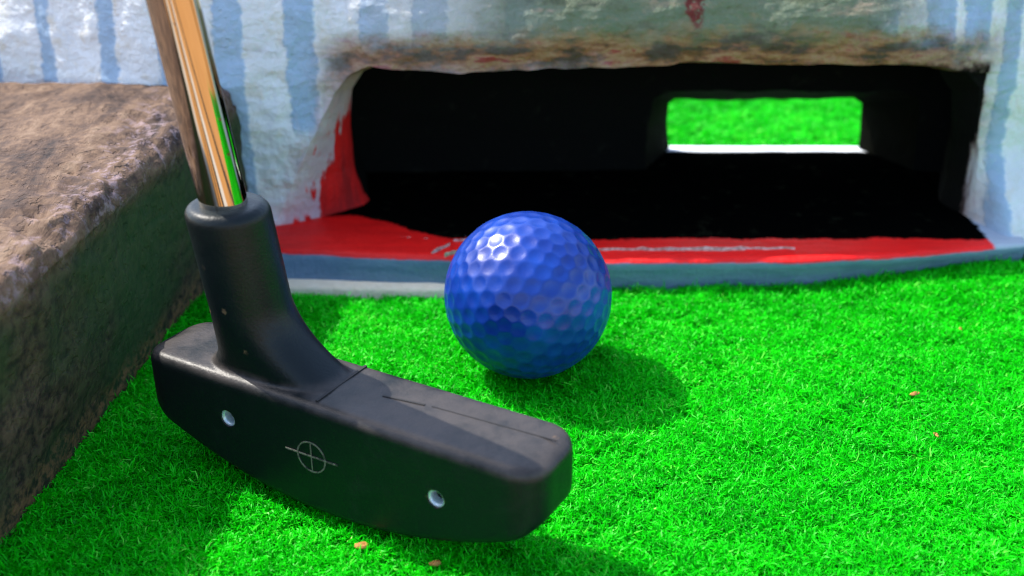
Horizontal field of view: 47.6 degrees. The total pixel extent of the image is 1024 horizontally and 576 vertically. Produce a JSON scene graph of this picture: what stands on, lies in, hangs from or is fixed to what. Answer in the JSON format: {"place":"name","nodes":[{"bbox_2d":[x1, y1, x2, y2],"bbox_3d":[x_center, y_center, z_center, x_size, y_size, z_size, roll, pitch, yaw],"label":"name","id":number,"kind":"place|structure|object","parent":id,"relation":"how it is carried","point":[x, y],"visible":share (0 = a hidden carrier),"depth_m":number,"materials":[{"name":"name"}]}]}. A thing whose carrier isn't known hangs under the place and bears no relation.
{"place":"outdoors","nodes":[
{"label":"outdoors","id":0,"kind":"place"},
{"label":"ground","id":1,"kind":"structure","parent":0,"visible":0},
{"bbox_2d":[0,98,1023,575],"bbox_3d":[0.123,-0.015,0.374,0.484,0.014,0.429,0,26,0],"label":"artificial turf","id":2,"kind":"structure","parent":1,"relation":"on","point":[774,500],"depth_m":0.27,"materials":[{"name":"green plastic"}]},
{"bbox_2d":[0,82,247,547],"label":"border block","id":3,"kind":"structure","parent":2,"relation":"on","point":[100,280],"depth_m":0.27,"materials":[{"name":"brown stone"}]},
{"bbox_2d":[145,0,572,542],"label":"putter","id":4,"kind":"object","parent":2,"relation":"on","point":[255,378],"visible":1,"depth_m":0.23,"materials":[{"name":"black rubber"}]},
{"bbox_2d":[354,541,368,548],"bbox_3d":[-0.031,0.053,0.238,0.003,0.001,0.002,1,33,12],"label":"leaf scrap","id":5,"kind":"object","parent":2,"relation":"on","point":[363,544],"visible":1,"depth_m":0.24,"materials":[{"name":"orange plant"}]},
{"bbox_2d":[429,560,440,565],"bbox_3d":[-0.015,0.055,0.233,0.003,0.001,0.002,-8,37,-2],"label":"leaf scrap","id":6,"kind":"object","parent":2,"relation":"on","point":[435,563],"visible":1,"depth_m":0.23,"materials":[{"name":"brown plant"}]},
{"bbox_2d":[0,0,1023,299],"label":"tunnel obstacle","id":7,"kind":"object","parent":2,"relation":"on","point":[406,148],"visible":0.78,"depth_m":0.36,"materials":[{"name":"paint"}]},
{"bbox_2d":[444,211,611,378],"bbox_3d":[0.004,0.002,0.296,0.043,0.043,0.043,0,26,0],"label":"golf ball","id":8,"kind":"object","parent":2,"relation":"on","point":[527,294],"visible":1,"depth_m":0.28,"materials":[{"name":"blue plastic"}]},
{"bbox_2d":[909,391,919,395],"bbox_3d":[0.101,0.026,0.291,0.003,0.001,0.001,-13,35,-13],"label":"leaf scrap","id":9,"kind":"object","parent":2,"relation":"on","point":[914,393],"visible":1,"depth_m":0.29,"materials":[{"name":"orange plant"}]}
]}

